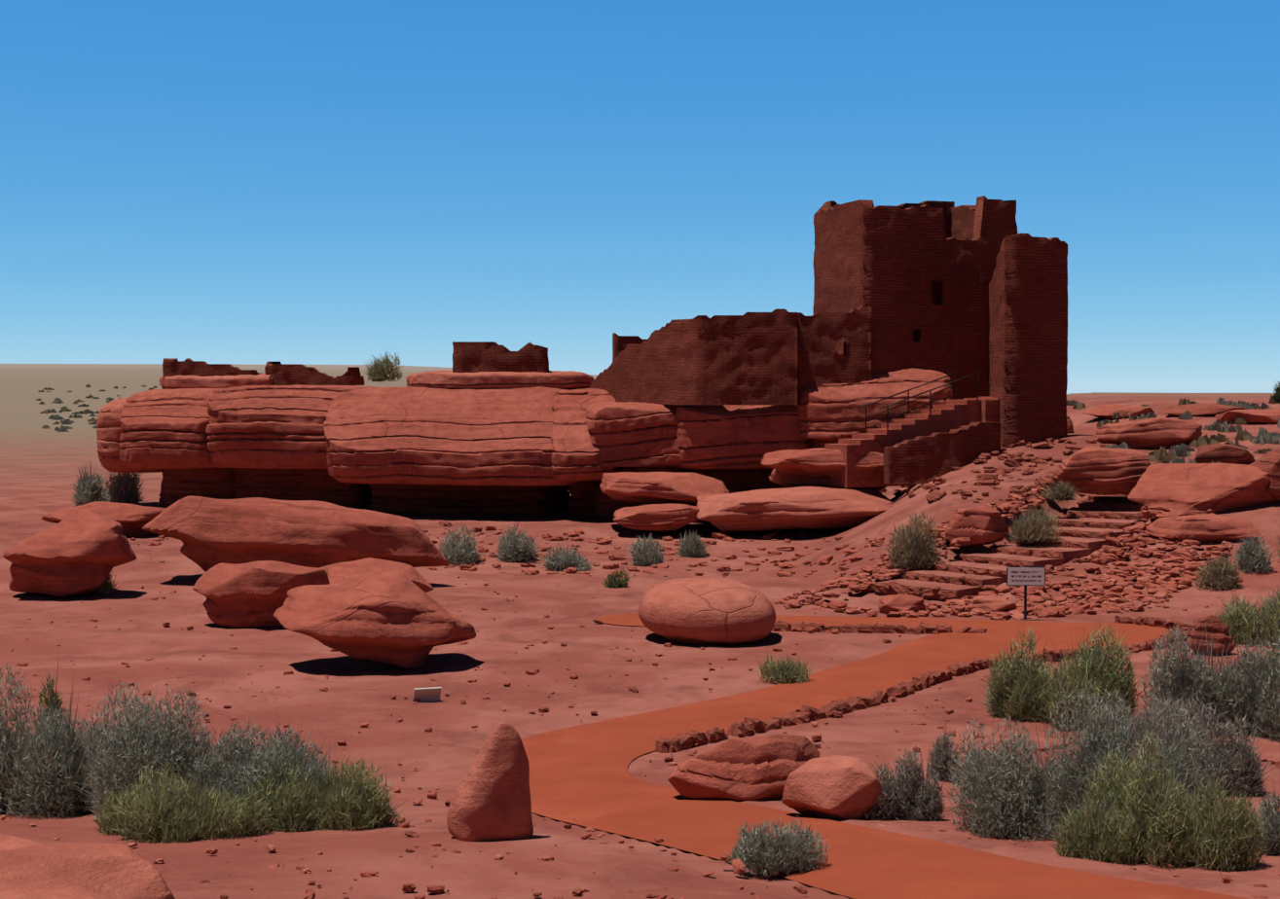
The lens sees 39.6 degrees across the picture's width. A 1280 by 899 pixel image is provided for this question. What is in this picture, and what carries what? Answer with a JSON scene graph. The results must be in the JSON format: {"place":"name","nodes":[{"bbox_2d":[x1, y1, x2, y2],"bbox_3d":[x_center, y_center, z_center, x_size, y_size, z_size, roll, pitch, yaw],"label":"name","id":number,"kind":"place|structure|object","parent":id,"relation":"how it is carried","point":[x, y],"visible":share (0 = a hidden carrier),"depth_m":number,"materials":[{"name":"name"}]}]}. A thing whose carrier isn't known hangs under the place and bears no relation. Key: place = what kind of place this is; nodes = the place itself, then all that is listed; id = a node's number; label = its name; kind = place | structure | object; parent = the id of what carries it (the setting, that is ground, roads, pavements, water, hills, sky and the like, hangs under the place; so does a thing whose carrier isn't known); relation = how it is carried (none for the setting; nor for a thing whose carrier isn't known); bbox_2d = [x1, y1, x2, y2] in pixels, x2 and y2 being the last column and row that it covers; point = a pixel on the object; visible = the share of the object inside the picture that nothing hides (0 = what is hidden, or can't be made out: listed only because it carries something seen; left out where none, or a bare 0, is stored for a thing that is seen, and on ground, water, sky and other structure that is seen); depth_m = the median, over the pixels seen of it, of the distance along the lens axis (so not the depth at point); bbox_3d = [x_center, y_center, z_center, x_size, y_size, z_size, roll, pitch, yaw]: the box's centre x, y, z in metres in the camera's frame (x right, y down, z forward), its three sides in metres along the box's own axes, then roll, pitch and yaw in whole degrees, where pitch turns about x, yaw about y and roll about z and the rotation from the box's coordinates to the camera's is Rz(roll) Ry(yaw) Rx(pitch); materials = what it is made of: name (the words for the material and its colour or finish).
{"place":"outdoors","nodes":[
{"label":"outdoors","id":0,"kind":"place"},
{"bbox_2d":[0,364,1279,898],"bbox_3d":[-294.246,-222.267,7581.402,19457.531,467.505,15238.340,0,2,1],"label":"terrain","id":1,"kind":"structure","parent":0,"point":[41,467],"depth_m":30.27,"materials":[{"name":"soil"}]},
{"bbox_2d":[0,662,41,814],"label":"shrub","id":2,"kind":"object","parent":1,"relation":"on","point":[15,713],"visible":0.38,"depth_m":18.54,"materials":[{"name":"grey plant"}]},
{"bbox_2d":[0,667,124,819],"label":"shrub","id":3,"kind":"object","parent":1,"relation":"on","point":[54,770],"visible":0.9,"depth_m":18.23,"materials":[{"name":"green plant"}]},
{"bbox_2d":[2,509,136,596],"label":"boulder","id":4,"kind":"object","parent":1,"relation":"on","point":[83,552],"depth_m":40.32,"materials":[{"name":"stone"}]},
{"bbox_2d":[0,835,175,898],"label":"rock","id":5,"kind":"object","parent":1,"relation":"on","point":[29,869],"visible":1,"depth_m":6.74,"materials":[{"name":"stone"}]},
{"bbox_2d":[41,501,166,536],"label":"slab","id":6,"kind":"structure","parent":1,"relation":"on","point":[132,518],"depth_m":55.46,"materials":[{"name":"stone"}]},
{"bbox_2d":[44,688,188,813],"bbox_3d":[-5.205,3.148,18.355,1.678,1.394,1.722,0,2,1],"label":"shrub","id":7,"kind":"object","parent":1,"relation":"on","point":[128,730],"visible":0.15,"depth_m":18.22,"materials":[{"name":"grey plant"}]},
{"bbox_2d":[96,397,163,473],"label":"outcrop rock","id":8,"kind":"object","parent":1,"relation":"on","point":[109,431],"visible":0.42,"depth_m":66.26,"materials":[{"name":"stone"}]},
{"bbox_2d":[80,681,213,821],"bbox_3d":[-4.878,3.015,17.880,1.517,1.591,1.447,0,2,1],"label":"shrub","id":9,"kind":"object","parent":1,"relation":"on","point":[101,782],"visible":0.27,"depth_m":17.67,"materials":[{"name":"grey plant"}]},
{"bbox_2d":[105,761,199,841],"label":"shrub","id":10,"kind":"object","parent":1,"relation":"on","point":[127,826],"visible":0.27,"depth_m":16.23,"materials":[{"name":"green plant"}]},
{"bbox_2d":[109,681,227,801],"bbox_3d":[-4.689,2.997,17.837,1.398,1.592,1.286,0,2,1],"label":"shrub","id":11,"kind":"object","parent":1,"relation":"on","point":[163,731],"visible":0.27,"depth_m":17.71,"materials":[{"name":"grey plant"}]},
{"bbox_2d":[130,768,219,844],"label":"shrub","id":12,"kind":"object","parent":1,"relation":"on","point":[177,820],"visible":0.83,"depth_m":16.05,"materials":[{"name":"green plant"}]},
{"bbox_2d":[158,467,234,508],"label":"outcrop rock","id":13,"kind":"object","parent":1,"relation":"on","point":[216,483],"visible":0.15,"depth_m":66.51,"materials":[{"name":"stone"}]},
{"bbox_2d":[118,388,219,469],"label":"outcrop rock","id":14,"kind":"object","parent":13,"relation":"on","point":[163,428],"visible":0.5,"depth_m":64.81,"materials":[{"name":"stone"}]},
{"bbox_2d":[162,358,259,386],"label":"ruined wall","id":15,"kind":"structure","parent":14,"relation":"on","point":[171,367],"depth_m":66.72,"materials":[{"name":"red stone"}]},
{"bbox_2d":[159,373,273,389],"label":"rock slab","id":16,"kind":"structure","parent":14,"relation":"on","point":[194,382],"depth_m":66.44,"materials":[{"name":"stone"}]},
{"bbox_2d":[156,776,256,841],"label":"shrub","id":17,"kind":"object","parent":1,"relation":"on","point":[211,830],"visible":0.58,"depth_m":16.25,"materials":[{"name":"green plant"}]},
{"bbox_2d":[176,721,261,799],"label":"shrub","id":18,"kind":"object","parent":1,"relation":"on","point":[203,760],"visible":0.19,"depth_m":17.40,"materials":[{"name":"grey plant"}]},
{"bbox_2d":[189,712,294,828],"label":"shrub","id":19,"kind":"object","parent":1,"relation":"on","point":[236,775],"visible":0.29,"depth_m":17.32,"materials":[{"name":"grey plant"}]},
{"bbox_2d":[192,560,329,628],"bbox_3d":[-7.694,2.943,36.225,2.645,1.362,1.404,1,2,18],"label":"boulder","id":20,"kind":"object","parent":1,"relation":"on","point":[249,595],"depth_m":35.68,"materials":[{"name":"stone"}]},
{"bbox_2d":[233,731,340,831],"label":"shrub","id":21,"kind":"object","parent":1,"relation":"on","point":[307,768],"visible":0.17,"depth_m":17.14,"materials":[{"name":"grey plant"}]},
{"bbox_2d":[142,496,448,572],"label":"slab","id":22,"kind":"structure","parent":1,"relation":"on","point":[209,532],"depth_m":42.32,"materials":[{"name":"stone"}]},
{"bbox_2d":[265,773,329,833],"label":"shrub","id":23,"kind":"object","parent":1,"relation":"on","point":[299,817],"visible":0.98,"depth_m":16.79,"materials":[{"name":"green plant"}]},
{"bbox_2d":[232,468,372,510],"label":"outcrop rock","id":24,"kind":"object","parent":1,"relation":"on","point":[319,485],"visible":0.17,"depth_m":66.40,"materials":[{"name":"stone"}]},
{"bbox_2d":[205,384,377,469],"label":"outcrop rock","id":25,"kind":"object","parent":24,"relation":"on","point":[267,426],"visible":0.71,"depth_m":64.04,"materials":[{"name":"stone"}]},
{"bbox_2d":[264,362,364,385],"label":"ruined wall","id":26,"kind":"structure","parent":25,"relation":"on","point":[279,373],"depth_m":67.12,"materials":[{"name":"red stone"}]},
{"bbox_2d":[284,752,380,831],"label":"shrub","id":27,"kind":"object","parent":1,"relation":"on","point":[319,819],"visible":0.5,"depth_m":17.07,"materials":[{"name":"green plant"}]},
{"bbox_2d":[316,754,397,831],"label":"shrub","id":28,"kind":"object","parent":1,"relation":"on","point":[348,810],"visible":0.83,"depth_m":16.99,"materials":[{"name":"green plant"}]},
{"bbox_2d":[273,571,475,669],"bbox_3d":[-4.448,2.970,30.747,3.062,1.612,2.732,-1,2,-32],"label":"boulder","id":29,"kind":"object","parent":1,"relation":"on","point":[398,619],"visible":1,"depth_m":30.01,"materials":[{"name":"stone"}]},
{"bbox_2d":[319,557,433,592],"bbox_3d":[-6.071,2.963,38.476,3.100,1.180,2.517,0,2,1],"label":"boulder","id":30,"kind":"object","parent":1,"relation":"on","point":[353,570],"visible":0.19,"depth_m":38.41,"materials":[{"name":"stone"}]},
{"bbox_2d":[446,722,533,841],"bbox_3d":[-1.381,3.063,16.381,0.836,1.142,0.473,-1,2,-21],"label":"pointed rock","id":31,"kind":"object","parent":1,"relation":"on","point":[491,801],"visible":0.88,"depth_m":16.21,"materials":[{"name":"stone"}]},
{"bbox_2d":[127,520,892,577],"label":"rubble stones","id":32,"kind":"object","parent":1,"relation":"on","point":[530,569],"visible":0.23,"depth_m":48.98,"materials":[{"name":"stone"}]},
{"bbox_2d":[567,480,597,514],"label":"outcrop rock","id":33,"kind":"object","parent":1,"relation":"on","point":[580,501],"visible":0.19,"depth_m":64.05,"materials":[{"name":"stone"}]},
{"bbox_2d":[550,388,621,481],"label":"outcrop rock","id":34,"kind":"object","parent":33,"relation":"on","point":[576,457],"visible":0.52,"depth_m":61.09,"materials":[{"name":"stone"}]},
{"bbox_2d":[593,466,693,517],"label":"outcrop rock","id":35,"kind":"object","parent":1,"relation":"on","point":[606,505],"visible":0.21,"depth_m":62.70,"materials":[{"name":"stone"}]},
{"bbox_2d":[585,402,683,467],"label":"outcrop rock","id":36,"kind":"object","parent":35,"relation":"on","point":[632,434],"visible":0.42,"depth_m":60.57,"materials":[{"name":"stone"}]},
{"bbox_2d":[613,504,700,530],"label":"ledge rock","id":37,"kind":"object","parent":1,"relation":"on","point":[659,517],"visible":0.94,"depth_m":55.49,"materials":[{"name":"stone"}]},
{"bbox_2d":[599,472,729,505],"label":"ledge rock","id":38,"kind":"object","parent":1,"relation":"on","point":[666,488],"visible":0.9,"depth_m":57.49,"materials":[{"name":"stone"}]},
{"bbox_2d":[638,578,775,645],"bbox_3d":[1.288,3.101,34.213,2.632,1.226,2.931,0,2,1],"label":"boulder","id":39,"kind":"object","parent":1,"relation":"on","point":[705,611],"visible":0.98,"depth_m":33.09,"materials":[{"name":"stone"}]},
{"bbox_2d":[667,736,805,802],"bbox_3d":[1.075,3.521,19.586,1.534,0.754,0.947,0,2,1],"label":"boulder","id":40,"kind":"object","parent":1,"relation":"on","point":[755,769],"visible":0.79,"depth_m":19.25,"materials":[{"name":"stone"}]},
{"bbox_2d":[690,468,785,506],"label":"outcrop rock","id":41,"kind":"object","parent":1,"relation":"on","point":[739,480],"visible":0.02,"depth_m":62.16,"materials":[{"name":"stone"}]},
{"bbox_2d":[675,404,810,469],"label":"outcrop rock","id":42,"kind":"object","parent":41,"relation":"on","point":[732,437],"visible":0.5,"depth_m":59.94,"materials":[{"name":"stone"}]},
{"bbox_2d":[731,816,797,877],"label":"path shrub","id":43,"kind":"object","parent":1,"relation":"on","point":[767,856],"visible":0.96,"depth_m":14.52,"materials":[{"name":"green plant"}]},
{"bbox_2d":[696,486,892,531],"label":"ledge rock","id":44,"kind":"object","parent":1,"relation":"on","point":[802,507],"visible":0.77,"depth_m":55.11,"materials":[{"name":"stone"}]},
{"bbox_2d":[781,755,886,820],"bbox_3d":[1.926,3.415,17.845,0.974,0.681,0.661,-1,2,-18],"label":"boulder","id":45,"kind":"object","parent":1,"relation":"on","point":[842,787],"visible":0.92,"depth_m":17.61,"materials":[{"name":"stone"}]},
{"bbox_2d":[795,367,952,448],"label":"outcrop rock","id":46,"kind":"object","parent":1,"relation":"on","point":[830,414],"visible":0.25,"depth_m":59.43,"materials":[{"name":"stone"}]},
{"bbox_2d":[771,621,987,634],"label":"trail border stones","id":47,"kind":"object","parent":1,"relation":"on","point":[875,628],"visible":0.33,"depth_m":35.03,"materials":[{"name":"stone"}]},
{"bbox_2d":[855,762,912,820],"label":"shrub","id":48,"kind":"object","parent":1,"relation":"on","point":[884,809],"visible":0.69,"depth_m":17.67,"materials":[{"name":"grey plant"}]},
{"bbox_2d":[824,397,999,487],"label":"pueblo stairs","id":49,"kind":"structure","parent":1,"relation":"on","point":[949,416],"depth_m":57.64,"materials":[{"name":"red stone"}]},
{"bbox_2d":[655,637,1173,753],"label":"trail border stones","id":50,"kind":"object","parent":1,"relation":"on","point":[749,727],"visible":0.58,"depth_m":26.34,"materials":[{"name":"stone"}]},
{"bbox_2d":[812,195,1017,400],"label":"ruined tower","id":51,"kind":"structure","parent":1,"relation":"on","point":[917,277],"depth_m":60.83,"materials":[{"name":"red stone"}]},
{"bbox_2d":[885,510,944,571],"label":"shrub","id":52,"kind":"object","parent":1,"relation":"on","point":[915,550],"visible":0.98,"depth_m":42.75,"materials":[{"name":"green plant"}]},
{"bbox_2d":[898,745,948,821],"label":"shrub","id":53,"kind":"object","parent":1,"relation":"on","point":[929,805],"visible":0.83,"depth_m":17.65,"materials":[{"name":"grey plant"}]},
{"bbox_2d":[883,421,1000,484],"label":"stone wall","id":54,"kind":"structure","parent":1,"relation":"on","point":[922,459],"depth_m":56.34,"materials":[{"name":"red stone"}]},
{"bbox_2d":[945,504,1009,546],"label":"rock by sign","id":55,"kind":"object","parent":1,"relation":"on","point":[983,525],"visible":0.92,"depth_m":43.73,"materials":[{"name":"stone"}]},
{"bbox_2d":[879,438,1112,503],"bbox_3d":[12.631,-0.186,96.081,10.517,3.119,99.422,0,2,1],"label":"rubble stones","id":56,"kind":"object","parent":1,"relation":"on","point":[937,494],"visible":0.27,"depth_m":54.89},
{"bbox_2d":[945,713,1050,840],"bbox_3d":[3.460,3.107,16.883,1.148,1.292,1.106,0,2,1],"label":"shrub","id":57,"kind":"object","parent":1,"relation":"on","point":[974,820],"visible":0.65,"depth_m":16.74,"materials":[{"name":"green plant"}]},
{"bbox_2d":[978,646,1035,719],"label":"shrub","id":58,"kind":"object","parent":1,"relation":"on","point":[996,698],"visible":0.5,"depth_m":25.73,"materials":[{"name":"green plant"}]},
{"bbox_2d":[857,492,1157,599],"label":"stone steps","id":59,"kind":"structure","parent":1,"relation":"on","point":[896,587],"depth_m":42.80,"materials":[{"name":"stone"}]},
{"bbox_2d":[995,626,1057,723],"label":"shrub","id":60,"kind":"object","parent":1,"relation":"on","point":[1024,706],"visible":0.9,"depth_m":25.52,"materials":[{"name":"green plant"}]},
{"bbox_2d":[988,233,1067,447],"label":"tower wall","id":61,"kind":"structure","parent":1,"relation":"on","point":[1028,335],"depth_m":58.43,"materials":[{"name":"red stone"}]},
{"bbox_2d":[979,699,1099,841],"bbox_3d":[3.874,2.984,16.710,1.372,1.470,1.258,0,2,1],"label":"shrub","id":62,"kind":"object","parent":1,"relation":"on","point":[1044,794],"visible":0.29,"depth_m":16.53,"materials":[{"name":"grey plant"}]},
{"bbox_2d":[989,544,1091,563],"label":"rock slab","id":63,"kind":"structure","parent":1,"relation":"on","point":[1070,554],"depth_m":43.04,"materials":[{"name":"stone"}]},
{"bbox_2d":[1006,505,1063,546],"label":"shrub","id":64,"kind":"object","parent":63,"relation":"on","point":[1029,527],"visible":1,"depth_m":43.64,"materials":[{"name":"green plant"}]},
{"bbox_2d":[1032,641,1107,731],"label":"shrub","id":65,"kind":"object","parent":1,"relation":"on","point":[1064,679],"visible":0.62,"depth_m":24.88,"materials":[{"name":"green plant"}]},
{"bbox_2d":[1035,682,1134,840],"bbox_3d":[4.145,2.882,16.321,1.027,1.564,1.162,1,2,25],"label":"shrub","id":66,"kind":"object","parent":1,"relation":"on","point":[1070,789],"visible":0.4,"depth_m":16.21,"materials":[{"name":"grey plant"}]},
{"bbox_2d":[1045,784,1144,865],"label":"shrub","id":67,"kind":"object","parent":1,"relation":"on","point":[1093,835],"visible":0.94,"depth_m":15.00,"materials":[{"name":"green plant"}]},
{"bbox_2d":[1056,621,1145,724],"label":"shrub","id":68,"kind":"object","parent":1,"relation":"on","point":[1099,670],"visible":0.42,"depth_m":25.18,"materials":[{"name":"green plant"}]},
{"bbox_2d":[1053,446,1150,494],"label":"ledge rock","id":69,"kind":"object","parent":1,"relation":"on","point":[1093,470],"visible":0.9,"depth_m":47.22,"materials":[{"name":"stone"}]},
{"bbox_2d":[1066,678,1155,804],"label":"shrub","id":70,"kind":"object","parent":1,"relation":"on","point":[1114,729],"visible":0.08,"depth_m":16.41,"materials":[{"name":"grey plant"}]},
{"bbox_2d":[1078,743,1154,858],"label":"shrub","id":71,"kind":"object","parent":1,"relation":"on","point":[1098,790],"visible":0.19,"depth_m":15.42,"materials":[{"name":"green plant"}]},
{"bbox_2d":[1096,417,1202,449],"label":"ledge rock","id":72,"kind":"object","parent":1,"relation":"on","point":[1154,433],"visible":0.81,"depth_m":56.75,"materials":[{"name":"stone"}]},
{"bbox_2d":[1114,728,1203,870],"bbox_3d":[4.438,2.954,15.076,0.794,1.215,0.827,-2,3,-37],"label":"shrub","id":73,"kind":"object","parent":1,"relation":"on","point":[1163,814],"visible":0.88,"depth_m":14.98,"materials":[{"name":"green plant"}]},
{"bbox_2d":[1123,688,1225,813],"bbox_3d":[4.931,2.929,16.401,1.120,1.539,1.166,0,2,1],"label":"shrub","id":74,"kind":"object","parent":1,"relation":"on","point":[1173,753],"visible":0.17,"depth_m":16.33,"materials":[{"name":"grey plant"}]},
{"bbox_2d":[1135,615,1227,728],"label":"shrub","id":75,"kind":"object","parent":1,"relation":"on","point":[1164,679],"visible":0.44,"depth_m":24.49,"materials":[{"name":"grey plant"}]},
{"bbox_2d":[1096,413,1279,463],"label":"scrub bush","id":76,"kind":"object","parent":1,"relation":"on","point":[1184,451],"visible":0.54,"depth_m":55.13,"materials":[{"name":"red stone"}]},
{"bbox_2d":[1127,463,1279,516],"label":"boulder","id":77,"kind":"object","parent":1,"relation":"on","point":[1178,490],"visible":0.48,"depth_m":45.20,"materials":[{"name":"stone"}]},
{"bbox_2d":[1144,514,1262,542],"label":"ledge rock","id":78,"kind":"object","parent":1,"relation":"on","point":[1207,528],"visible":0.77,"depth_m":43.12,"materials":[{"name":"stone"}]},
{"bbox_2d":[1186,615,1236,656],"bbox_3d":[10.161,3.329,31.653,0.691,0.765,0.548,-2,3,-39],"label":"rock","id":79,"kind":"object","parent":1,"relation":"on","point":[1218,628],"visible":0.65,"depth_m":31.53,"materials":[{"name":"stone"}]},
{"bbox_2d":[1172,605,1252,734],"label":"shrub","id":80,"kind":"object","parent":1,"relation":"on","point":[1210,665],"visible":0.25,"depth_m":24.49,"materials":[{"name":"grey plant"}]},
{"bbox_2d":[1166,693,1265,798],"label":"shrub","id":81,"kind":"object","parent":1,"relation":"on","point":[1219,762],"visible":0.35,"depth_m":19.93,"materials":[{"name":"grey plant"}]},
{"bbox_2d":[1180,768,1270,872],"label":"shrub","id":82,"kind":"object","parent":1,"relation":"on","point":[1225,829],"visible":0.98,"depth_m":14.66,"materials":[{"name":"green plant"}]},
{"bbox_2d":[1209,589,1268,648],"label":"shrub","id":83,"kind":"object","parent":1,"relation":"on","point":[1237,619],"visible":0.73,"depth_m":32.77,"materials":[{"name":"green plant"}]},
{"bbox_2d":[1210,633,1273,735],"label":"shrub","id":84,"kind":"object","parent":1,"relation":"on","point":[1253,660],"visible":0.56,"depth_m":24.40,"materials":[{"name":"grey plant"}]},
{"bbox_2d":[1217,698,1279,797],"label":"shrub","id":85,"kind":"object","parent":1,"relation":"on","point":[1247,767],"visible":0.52,"depth_m":19.97,"materials":[{"name":"grey plant"}]},
{"bbox_2d":[1243,624,1279,742],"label":"shrub","id":86,"kind":"object","parent":1,"relation":"on","point":[1270,728],"visible":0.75,"depth_m":24.13,"materials":[{"name":"green plant"}]},
{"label":"outcrop rock","id":87,"kind":"object","parent":1,"relation":"on","visible":0},
{"bbox_2d":[323,386,581,486],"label":"outcrop rock","id":88,"kind":"object","parent":87,"relation":"on","point":[410,435],"visible":0.79,"depth_m":61.65,"materials":[{"name":"stone"}]},
{"bbox_2d":[405,370,594,390],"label":"rock slab","id":89,"kind":"structure","parent":88,"relation":"on","point":[560,380],"depth_m":63.77,"materials":[{"name":"stone"}]},
{"bbox_2d":[452,341,548,372],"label":"ruined wall","id":90,"kind":"structure","parent":89,"relation":"on","point":[478,356],"depth_m":63.97,"materials":[{"name":"red stone"}]},
{"bbox_2d":[0,0,1279,394],"label":"sky","id":91,"kind":"structure","parent":0,"point":[233,182],"materials":[{"name":"blue"}]},
{"bbox_2d":[3,549,1279,898],"bbox_3d":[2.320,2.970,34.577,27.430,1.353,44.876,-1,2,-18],"label":"pebble ground","id":92,"kind":"structure","parent":0,"point":[736,863],"depth_m":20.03,"materials":[{"name":"stone"}]},
{"bbox_2d":[590,308,797,405],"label":"ruin wall","id":93,"kind":"structure","parent":0,"point":[748,358],"depth_m":59.36,"materials":[{"name":"red stone"}]},
{"bbox_2d":[760,447,883,477],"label":"boulder","id":94,"kind":"object","parent":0,"point":[818,462],"visible":0.69,"depth_m":56.67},
{"bbox_2d":[797,306,871,392],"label":"ruin wall","id":95,"kind":"structure","parent":0,"point":[821,360],"depth_m":59.79,"materials":[{"name":"red stone"}]},
{"bbox_2d":[520,613,1249,898],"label":"trail path","id":96,"kind":"structure","parent":0,"point":[580,776],"depth_m":19.40,"materials":[{"name":"orange soil"}]},
{"bbox_2d":[774,817,832,876],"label":"path shrub","id":97,"kind":"object","parent":96,"relation":"on","point":[801,853],"visible":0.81,"depth_m":14.64,"materials":[{"name":"green plant"}]},
{"bbox_2d":[773,483,1232,621],"bbox_3d":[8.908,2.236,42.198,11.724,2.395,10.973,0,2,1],"label":"rubble slope stones","id":98,"kind":"structure","parent":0,"point":[1124,573],"depth_m":41.10,"materials":[{"name":"red stone"}]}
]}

